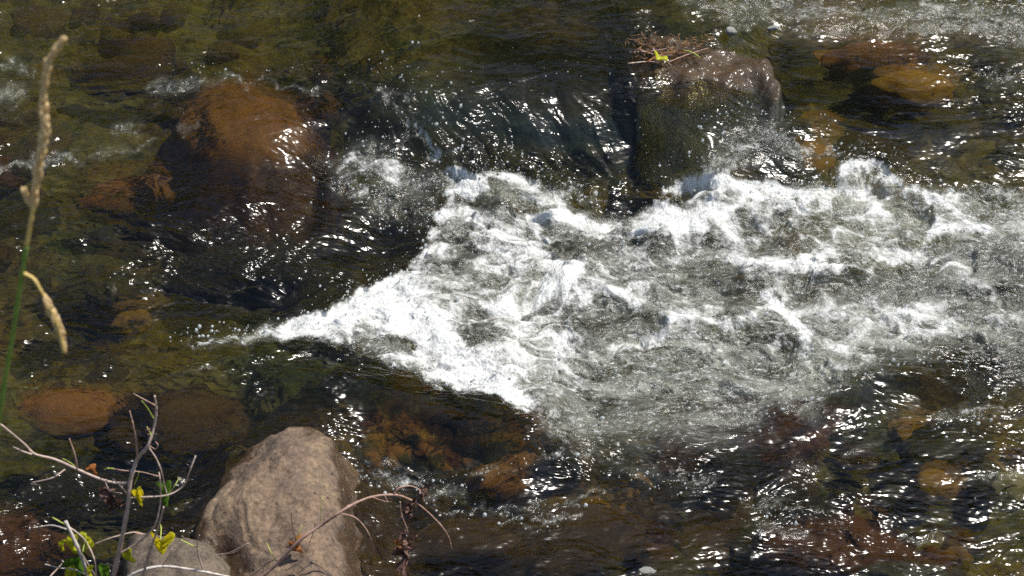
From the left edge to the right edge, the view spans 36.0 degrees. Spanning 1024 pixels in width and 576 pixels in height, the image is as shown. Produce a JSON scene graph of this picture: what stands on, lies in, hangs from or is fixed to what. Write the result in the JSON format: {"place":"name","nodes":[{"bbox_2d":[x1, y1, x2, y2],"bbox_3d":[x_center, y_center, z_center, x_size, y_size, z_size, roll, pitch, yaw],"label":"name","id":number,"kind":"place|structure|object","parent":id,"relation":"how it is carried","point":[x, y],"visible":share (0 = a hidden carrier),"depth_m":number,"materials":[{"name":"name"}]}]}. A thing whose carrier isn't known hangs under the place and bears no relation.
{"place":"outdoors","nodes":[
{"label":"outdoors","id":0,"kind":"place"},
{"bbox_2d":[0,0,1023,575],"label":"riverbed","id":1,"kind":"structure","parent":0,"point":[554,60],"depth_m":5.18,"materials":[{"name":"stone"}]},
{"bbox_2d":[0,94,16,123],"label":"cobble","id":2,"kind":"object","parent":1,"relation":"on","point":[7,107],"visible":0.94,"depth_m":5.97,"materials":[{"name":"grey stone"}]},
{"bbox_2d":[0,143,25,158],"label":"cobble","id":3,"kind":"object","parent":1,"relation":"on","point":[16,154],"visible":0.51,"depth_m":5.65,"materials":[{"name":"green stone"}]},
{"bbox_2d":[4,270,51,316],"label":"cobble","id":4,"kind":"object","parent":1,"relation":"on","point":[31,297],"visible":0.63,"depth_m":4.96,"materials":[{"name":"green stone"}]},
{"bbox_2d":[8,157,50,183],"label":"cobble","id":5,"kind":"object","parent":1,"relation":"on","point":[29,165],"visible":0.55,"depth_m":5.57,"materials":[{"name":"stone"}]},
{"bbox_2d":[0,156,26,192],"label":"cobble","id":6,"kind":"object","parent":5,"relation":"on","point":[9,185],"visible":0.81,"depth_m":5.54,"materials":[{"name":"red stone"}]},
{"bbox_2d":[21,188,56,210],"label":"cobble","id":7,"kind":"object","parent":1,"relation":"on","point":[43,197],"visible":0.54,"depth_m":5.41,"materials":[{"name":"brown stone"}]},
{"bbox_2d":[0,192,61,234],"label":"cobble","id":8,"kind":"object","parent":7,"relation":"on","point":[12,210],"visible":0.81,"depth_m":5.33,"materials":[{"name":"stone"}]},
{"bbox_2d":[0,513,78,575],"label":"submerged stone","id":9,"kind":"object","parent":1,"relation":"on","point":[25,542],"visible":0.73,"depth_m":3.79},
{"bbox_2d":[10,5,70,36],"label":"cobble","id":10,"kind":"object","parent":1,"relation":"on","point":[53,18],"visible":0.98,"depth_m":6.50,"materials":[{"name":"brown stone"}]},
{"bbox_2d":[22,129,74,160],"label":"cobble","id":11,"kind":"object","parent":1,"relation":"on","point":[59,142],"visible":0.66,"depth_m":5.72,"materials":[{"name":"brown stone"}]},
{"bbox_2d":[18,388,128,439],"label":"submerged stone","id":12,"kind":"object","parent":1,"relation":"on","point":[71,414],"visible":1,"depth_m":4.17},
{"bbox_2d":[70,0,99,25],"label":"cobble","id":13,"kind":"object","parent":1,"relation":"on","point":[80,13],"visible":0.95,"depth_m":6.58,"materials":[{"name":"brown stone"}]},
{"bbox_2d":[14,471,170,534],"bbox_3d":[-1.063,0.550,3.974,0.397,0.153,0.205,-1,32,1],"label":"submerged stone","id":14,"kind":"object","parent":1,"relation":"on","point":[41,498],"visible":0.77,"depth_m":3.92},
{"bbox_2d":[35,269,159,333],"bbox_3d":[-1.244,0.031,4.749,0.372,0.149,0.171,-16,42,-10],"label":"submerged stone","id":15,"kind":"object","parent":1,"relation":"on","point":[85,302],"visible":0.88,"depth_m":4.70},
{"bbox_2d":[66,321,131,359],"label":"cobble","id":16,"kind":"object","parent":1,"relation":"on","point":[103,339],"visible":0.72,"depth_m":4.75,"materials":[{"name":"grey stone"}]},
{"bbox_2d":[100,17,131,53],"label":"cobble","id":17,"kind":"object","parent":1,"relation":"on","point":[116,36],"visible":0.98,"depth_m":6.41,"materials":[{"name":"brown stone"}]},
{"bbox_2d":[75,176,177,224],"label":"submerged stone","id":18,"kind":"object","parent":1,"relation":"on","point":[117,211],"visible":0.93,"depth_m":5.20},
{"bbox_2d":[69,54,188,103],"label":"submerged stone","id":19,"kind":"object","parent":1,"relation":"on","point":[101,75],"visible":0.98,"depth_m":5.89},
{"bbox_2d":[109,308,154,336],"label":"submerged stone","id":20,"kind":"object","parent":1,"relation":"on","point":[135,322],"visible":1,"depth_m":4.63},
{"bbox_2d":[125,12,160,41],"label":"cobble","id":21,"kind":"object","parent":1,"relation":"on","point":[141,24],"visible":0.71,"depth_m":6.46,"materials":[{"name":"stone"}]},
{"bbox_2d":[123,34,175,59],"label":"cobble","id":22,"kind":"object","parent":1,"relation":"on","point":[145,44],"visible":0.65,"depth_m":6.30,"materials":[{"name":"brown stone"}]},
{"bbox_2d":[140,94,183,124],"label":"cobble","id":23,"kind":"object","parent":1,"relation":"on","point":[164,116],"visible":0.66,"depth_m":5.93,"materials":[{"name":"green stone"}]},
{"bbox_2d":[96,532,229,575],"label":"rock","id":24,"kind":"object","parent":1,"relation":"on","point":[183,554],"visible":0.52,"depth_m":3.56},
{"bbox_2d":[93,390,249,465],"bbox_3d":[-0.934,0.378,4.309,0.432,0.150,0.287,-1,32,-13],"label":"submerged stone","id":25,"kind":"object","parent":1,"relation":"on","point":[199,424],"visible":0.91,"depth_m":4.25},
{"bbox_2d":[157,73,185,94],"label":"cobble","id":26,"kind":"object","parent":1,"relation":"on","point":[172,85],"visible":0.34,"depth_m":6.03,"materials":[{"name":"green stone"}]},
{"bbox_2d":[144,67,199,99],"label":"cobble","id":27,"kind":"object","parent":1,"relation":"on","point":[189,80],"visible":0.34,"depth_m":6.10,"materials":[{"name":"stone"}]},
{"bbox_2d":[159,2,186,28],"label":"cobble","id":28,"kind":"object","parent":1,"relation":"on","point":[176,17],"visible":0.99,"depth_m":6.57,"materials":[{"name":"brown stone"}]},
{"bbox_2d":[163,85,210,107],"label":"cobble","id":29,"kind":"object","parent":1,"relation":"on","point":[179,91],"visible":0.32,"depth_m":5.93,"materials":[{"name":"stone"}]},
{"bbox_2d":[207,40,239,62],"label":"cobble","id":30,"kind":"object","parent":1,"relation":"on","point":[223,54],"visible":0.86,"depth_m":6.29,"materials":[{"name":"brown stone"}]},
{"bbox_2d":[125,83,352,260],"bbox_3d":[-0.908,-0.429,5.413,0.960,0.451,1.026,0,36,0],"label":"amber boulder","id":31,"kind":"object","parent":1,"relation":"on","point":[261,156],"visible":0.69,"depth_m":5.19,"materials":[{"name":"stone"}]},
{"bbox_2d":[216,19,261,46],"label":"cobble","id":32,"kind":"object","parent":1,"relation":"on","point":[237,32],"visible":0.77,"depth_m":6.40,"materials":[{"name":"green stone"}]},
{"bbox_2d":[155,241,334,311],"bbox_3d":[-0.843,-0.036,4.971,0.567,0.174,0.252,-6,41,-3],"label":"submerged stone","id":33,"kind":"object","parent":1,"relation":"on","point":[273,290],"visible":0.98,"depth_m":4.90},
{"bbox_2d":[157,426,424,575],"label":"boulder","id":34,"kind":"object","parent":1,"relation":"on","point":[258,494],"visible":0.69,"depth_m":3.72,"materials":[{"name":"stone"}]},
{"bbox_2d":[128,535,247,575],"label":"branch","id":35,"kind":"object","parent":34,"relation":"on","point":[171,566],"visible":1,"depth_m":3.42,"materials":[{"name":"grey plant"}]},
{"bbox_2d":[260,485,451,575],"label":"arching branch","id":36,"kind":"object","parent":34,"relation":"on","point":[403,548],"visible":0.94,"depth_m":3.46,"materials":[{"name":"red plant"}]},
{"bbox_2d":[354,415,379,427],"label":"cobble","id":37,"kind":"object","parent":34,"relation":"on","point":[362,418],"visible":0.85,"depth_m":4.29,"materials":[{"name":"stone"}]},
{"bbox_2d":[354,421,376,437],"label":"cobble","id":38,"kind":"object","parent":37,"relation":"on","point":[363,429],"visible":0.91,"depth_m":4.26,"materials":[{"name":"red stone"}]},
{"bbox_2d":[273,80,316,101],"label":"cobble","id":39,"kind":"object","parent":1,"relation":"on","point":[303,89],"visible":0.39,"depth_m":6.04,"materials":[{"name":"grey stone"}]},
{"bbox_2d":[295,92,345,130],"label":"cobble","id":40,"kind":"object","parent":1,"relation":"on","point":[328,111],"visible":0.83,"depth_m":5.91,"materials":[{"name":"red stone"}]},
{"bbox_2d":[306,239,336,261],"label":"cobble","id":41,"kind":"object","parent":1,"relation":"on","point":[324,250],"visible":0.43,"depth_m":5.18,"materials":[{"name":"grey stone"}]},
{"bbox_2d":[284,301,359,358],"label":"cobble","id":42,"kind":"object","parent":1,"relation":"on","point":[344,352],"visible":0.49,"depth_m":4.80,"materials":[{"name":"stone"}]},
{"bbox_2d":[366,452,382,474],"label":"cobble","id":43,"kind":"object","parent":1,"relation":"on","point":[374,463],"visible":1,"depth_m":4.15,"materials":[{"name":"orange stone"}]},
{"bbox_2d":[426,439,442,460],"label":"cobble","id":44,"kind":"object","parent":1,"relation":"on","point":[437,444],"visible":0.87,"depth_m":4.21,"materials":[{"name":"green stone"}]},
{"bbox_2d":[414,439,435,462],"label":"cobble","id":45,"kind":"object","parent":44,"relation":"on","point":[424,450],"visible":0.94,"depth_m":4.19,"materials":[{"name":"orange stone"}]},
{"bbox_2d":[416,489,465,515],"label":"cobble","id":46,"kind":"object","parent":1,"relation":"on","point":[445,502],"visible":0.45,"depth_m":4.14,"materials":[{"name":"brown stone"}]},
{"bbox_2d":[408,516,538,575],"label":"submerged stone","id":47,"kind":"object","parent":1,"relation":"on","point":[487,546],"visible":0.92,"depth_m":3.83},
{"bbox_2d":[479,441,523,464],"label":"submerged stone","id":48,"kind":"object","parent":1,"relation":"on","point":[497,451],"visible":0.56,"depth_m":4.17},
{"bbox_2d":[461,452,584,512],"bbox_3d":[0.025,0.501,4.100,0.324,0.142,0.157,-18,40,-24],"label":"submerged stone","id":49,"kind":"object","parent":1,"relation":"on","point":[493,490],"visible":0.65,"depth_m":4.04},
{"bbox_2d":[527,442,583,496],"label":"submerged stone","id":50,"kind":"object","parent":1,"relation":"on","point":[564,476],"visible":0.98,"depth_m":4.00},
{"bbox_2d":[591,470,636,510],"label":"cobble","id":51,"kind":"object","parent":1,"relation":"on","point":[613,487],"visible":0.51,"depth_m":4.19,"materials":[{"name":"stone"}]},
{"bbox_2d":[616,472,657,501],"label":"cobble","id":52,"kind":"object","parent":51,"relation":"on","point":[640,485],"visible":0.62,"depth_m":4.18,"materials":[{"name":"stone"}]},
{"bbox_2d":[629,540,676,570],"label":"cobble","id":53,"kind":"object","parent":1,"relation":"on","point":[652,552],"visible":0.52,"depth_m":3.97,"materials":[{"name":"red stone"}]},
{"bbox_2d":[630,499,685,538],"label":"cobble","id":54,"kind":"object","parent":1,"relation":"on","point":[657,516],"visible":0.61,"depth_m":4.10,"materials":[{"name":"brown stone"}]},
{"bbox_2d":[655,439,701,483],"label":"cobble","id":55,"kind":"object","parent":1,"relation":"on","point":[679,466],"visible":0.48,"depth_m":4.28,"materials":[{"name":"red stone"}]},
{"bbox_2d":[658,522,730,575],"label":"cobble","id":56,"kind":"object","parent":1,"relation":"on","point":[698,542],"visible":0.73,"depth_m":4.00,"materials":[{"name":"brown stone"}]},
{"bbox_2d":[635,546,706,575],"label":"cobble","id":57,"kind":"object","parent":56,"relation":"on","point":[680,564],"visible":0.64,"depth_m":3.94,"materials":[{"name":"green stone"}]},
{"bbox_2d":[660,519,691,537],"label":"cobble","id":58,"kind":"object","parent":56,"relation":"on","point":[671,527],"visible":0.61,"depth_m":4.07,"materials":[{"name":"stone"}]},
{"bbox_2d":[610,34,806,216],"bbox_3d":[0.639,-0.586,5.425,0.780,0.371,0.834,0,36,0],"label":"wet rock","id":59,"kind":"object","parent":1,"relation":"on","point":[663,122],"visible":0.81,"depth_m":5.28,"materials":[{"name":"stone"}]},
{"bbox_2d":[625,29,713,69],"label":"plant litter","id":60,"kind":"object","parent":59,"relation":"on","point":[682,44],"visible":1,"depth_m":5.44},
{"bbox_2d":[687,500,745,524],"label":"cobble","id":61,"kind":"object","parent":1,"relation":"on","point":[711,512],"visible":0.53,"depth_m":4.11,"materials":[{"name":"grey stone"}]},
{"bbox_2d":[698,445,758,506],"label":"submerged stone","id":62,"kind":"object","parent":1,"relation":"on","point":[730,471],"visible":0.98,"depth_m":4.05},
{"bbox_2d":[738,490,757,519],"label":"cobble","id":63,"kind":"object","parent":1,"relation":"on","point":[744,514],"visible":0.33,"depth_m":4.12,"materials":[{"name":"brown stone"}]},
{"bbox_2d":[655,394,845,474],"bbox_3d":[0.671,0.426,4.359,0.543,0.185,0.297,-9,36,-1],"label":"submerged stone","id":64,"kind":"object","parent":1,"relation":"on","point":[796,437],"visible":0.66,"depth_m":4.30,"materials":[{"name":"stone"}]},
{"bbox_2d":[728,517,775,575],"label":"cobble","id":65,"kind":"object","parent":1,"relation":"on","point":[743,557],"visible":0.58,"depth_m":4.00,"materials":[{"name":"grey stone"}]},
{"bbox_2d":[708,517,745,548],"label":"cobble","id":66,"kind":"object","parent":65,"relation":"on","point":[725,532],"visible":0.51,"depth_m":4.04,"materials":[{"name":"brown stone"}]},
{"bbox_2d":[754,462,777,489],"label":"cobble","id":67,"kind":"object","parent":1,"relation":"on","point":[767,475],"visible":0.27,"depth_m":4.22,"materials":[{"name":"stone"}]},
{"bbox_2d":[768,39,815,56],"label":"cobble","id":68,"kind":"object","parent":1,"relation":"on","point":[776,47],"visible":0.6,"depth_m":6.27,"materials":[{"name":"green stone"}]},
{"bbox_2d":[771,50,819,63],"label":"cobble","id":69,"kind":"object","parent":1,"relation":"on","point":[782,54],"visible":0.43,"depth_m":6.22,"materials":[{"name":"grey stone"}]},
{"bbox_2d":[775,472,820,496],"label":"cobble","id":70,"kind":"object","parent":1,"relation":"on","point":[798,480],"visible":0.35,"depth_m":4.19,"materials":[{"name":"brown stone"}]},
{"bbox_2d":[771,55,829,89],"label":"submerged stone","id":71,"kind":"object","parent":1,"relation":"on","point":[792,72],"visible":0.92,"depth_m":6.01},
{"bbox_2d":[799,139,835,175],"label":"cobble","id":72,"kind":"object","parent":1,"relation":"on","point":[818,163],"visible":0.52,"depth_m":5.58,"materials":[{"name":"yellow stone"}]},
{"bbox_2d":[816,497,842,521],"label":"cobble","id":73,"kind":"object","parent":1,"relation":"on","point":[832,509],"visible":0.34,"depth_m":4.12,"materials":[{"name":"stone"}]},
{"bbox_2d":[753,484,821,526],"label":"cobble","id":74,"kind":"object","parent":73,"relation":"on","point":[786,516],"visible":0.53,"depth_m":4.09,"materials":[{"name":"stone"}]},
{"bbox_2d":[826,491,854,514],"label":"cobble","id":75,"kind":"object","parent":1,"relation":"on","point":[842,500],"visible":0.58,"depth_m":4.14,"materials":[{"name":"grey stone"}]},
{"bbox_2d":[750,521,943,575],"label":"submerged stone","id":76,"kind":"object","parent":1,"relation":"on","point":[833,550],"visible":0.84,"depth_m":3.88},
{"bbox_2d":[824,444,879,479],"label":"cobble","id":77,"kind":"object","parent":1,"relation":"on","point":[852,456],"visible":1,"depth_m":4.28,"materials":[{"name":"grey stone"}]},
{"bbox_2d":[834,513,872,529],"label":"cobble","id":78,"kind":"object","parent":1,"relation":"on","point":[853,520],"visible":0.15,"depth_m":4.08,"materials":[{"name":"red stone"}]},
{"bbox_2d":[840,66,886,106],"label":"submerged stone","id":79,"kind":"object","parent":1,"relation":"on","point":[855,85],"visible":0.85,"depth_m":5.88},
{"bbox_2d":[844,112,898,153],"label":"cobble","id":80,"kind":"object","parent":1,"relation":"on","point":[879,131],"visible":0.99,"depth_m":5.74,"materials":[{"name":"grey stone"}]},
{"bbox_2d":[821,41,931,80],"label":"submerged stone","id":81,"kind":"object","parent":1,"relation":"on","point":[842,63],"visible":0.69,"depth_m":5.99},
{"bbox_2d":[871,485,913,521],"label":"cobble","id":82,"kind":"object","parent":1,"relation":"on","point":[899,506],"visible":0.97,"depth_m":4.15,"materials":[{"name":"grey stone"}]},
{"bbox_2d":[853,562,950,575],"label":"submerged stone","id":83,"kind":"object","parent":1,"relation":"on","point":[895,569],"visible":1,"depth_m":3.76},
{"bbox_2d":[887,113,930,147],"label":"cobble","id":84,"kind":"object","parent":1,"relation":"on","point":[910,131],"visible":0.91,"depth_m":5.75,"materials":[{"name":"grey stone"}]},
{"bbox_2d":[886,418,934,449],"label":"cobble","id":85,"kind":"object","parent":1,"relation":"on","point":[899,432],"visible":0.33,"depth_m":4.38,"materials":[{"name":"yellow stone"}]},
{"bbox_2d":[870,70,956,112],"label":"submerged stone","id":86,"kind":"object","parent":1,"relation":"on","point":[908,91],"visible":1,"depth_m":5.63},
{"bbox_2d":[912,468,960,509],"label":"submerged stone","id":87,"kind":"object","parent":1,"relation":"on","point":[935,489],"visible":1,"depth_m":4.08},
{"bbox_2d":[921,545,952,575],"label":"cobble","id":88,"kind":"object","parent":1,"relation":"on","point":[934,553],"visible":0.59,"depth_m":3.94,"materials":[{"name":"red stone"}]},
{"bbox_2d":[896,423,993,470],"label":"submerged stone","id":89,"kind":"object","parent":1,"relation":"on","point":[922,448],"visible":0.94,"depth_m":4.20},
{"bbox_2d":[934,110,981,142],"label":"cobble","id":90,"kind":"object","parent":1,"relation":"on","point":[953,126],"visible":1,"depth_m":5.78,"materials":[{"name":"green stone"}]},
{"bbox_2d":[944,545,973,575],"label":"cobble","id":91,"kind":"object","parent":1,"relation":"on","point":[961,558],"visible":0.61,"depth_m":3.98,"materials":[{"name":"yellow stone"}]},
{"bbox_2d":[944,455,1004,504],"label":"cobble","id":92,"kind":"object","parent":1,"relation":"on","point":[980,493],"visible":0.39,"depth_m":4.22,"materials":[{"name":"grey stone"}]},
{"bbox_2d":[954,466,1000,508],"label":"cobble","id":93,"kind":"object","parent":1,"relation":"on","point":[984,475],"visible":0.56,"depth_m":4.20,"materials":[{"name":"grey stone"}]},
{"bbox_2d":[937,233,1023,277],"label":"submerged stone","id":94,"kind":"object","parent":1,"relation":"on","point":[992,259],"visible":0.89,"depth_m":5.02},
{"bbox_2d":[966,42,1008,68],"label":"cobble","id":95,"kind":"object","parent":1,"relation":"on","point":[988,50],"visible":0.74,"depth_m":6.26,"materials":[{"name":"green stone"}]},
{"bbox_2d":[990,54,1012,80],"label":"cobble","id":96,"kind":"object","parent":95,"relation":"on","point":[1001,62],"visible":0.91,"depth_m":6.16,"materials":[{"name":"grey stone"}]},
{"bbox_2d":[969,83,1023,123],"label":"cobble","id":97,"kind":"object","parent":1,"relation":"on","point":[1001,115],"visible":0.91,"depth_m":5.92,"materials":[{"name":"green stone"}]},
{"bbox_2d":[987,472,1023,508],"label":"submerged stone","id":98,"kind":"object","parent":1,"relation":"on","point":[1012,483],"visible":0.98,"depth_m":4.08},
{"bbox_2d":[987,52,1023,74],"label":"cobble","id":99,"kind":"object","parent":1,"relation":"on","point":[1012,57],"visible":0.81,"depth_m":6.18,"materials":[{"name":"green stone"}]},
{"bbox_2d":[995,128,1023,163],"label":"cobble","id":100,"kind":"object","parent":1,"relation":"on","point":[1008,147],"visible":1,"depth_m":5.67,"materials":[{"name":"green stone"}]},
{"bbox_2d":[998,447,1023,475],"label":"cobble","id":101,"kind":"object","parent":1,"relation":"on","point":[1011,459],"visible":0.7,"depth_m":4.28,"materials":[{"name":"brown stone"}]},
{"bbox_2d":[0,0,1023,573],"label":"water","id":102,"kind":"structure","parent":0,"point":[814,352],"depth_m":4.50,"materials":[{"name":"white liquid"}]},
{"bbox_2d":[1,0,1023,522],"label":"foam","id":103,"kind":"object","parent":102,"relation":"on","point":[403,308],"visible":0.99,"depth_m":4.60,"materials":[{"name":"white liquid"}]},
{"bbox_2d":[519,503,644,575],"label":"submerged stone","id":104,"kind":"object","parent":102,"relation":"in","point":[593,539],"visible":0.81,"depth_m":3.90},
{"bbox_2d":[169,0,1023,549],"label":"spray","id":105,"kind":"object","parent":102,"relation":"on","point":[623,244],"visible":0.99,"depth_m":4.71,"materials":[{"name":"white"}]},
{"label":"bank","id":106,"kind":"structure","parent":0,"visible":0},
{"bbox_2d":[0,36,66,423],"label":"grass stalk","id":107,"kind":"object","parent":106,"relation":"on","point":[32,200],"depth_m":1.84,"materials":[{"name":"plant"}]},
{"bbox_2d":[38,517,109,575],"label":"leafy shrub","id":108,"kind":"object","parent":106,"relation":"on","point":[73,566],"visible":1,"depth_m":3.14,"materials":[{"name":"green plant"}]},
{"bbox_2d":[0,393,195,575],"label":"bare shrub","id":109,"kind":"object","parent":106,"relation":"on","point":[106,495],"visible":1,"depth_m":3.16,"materials":[{"name":"grey plant"}]},
{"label":"cobble","id":110,"kind":"object","parent":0,"visible":0},
{"bbox_2d":[448,417,469,437],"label":"cobble","id":111,"kind":"object","parent":110,"relation":"on","point":[456,428],"visible":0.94,"depth_m":4.26,"materials":[{"name":"stone"}]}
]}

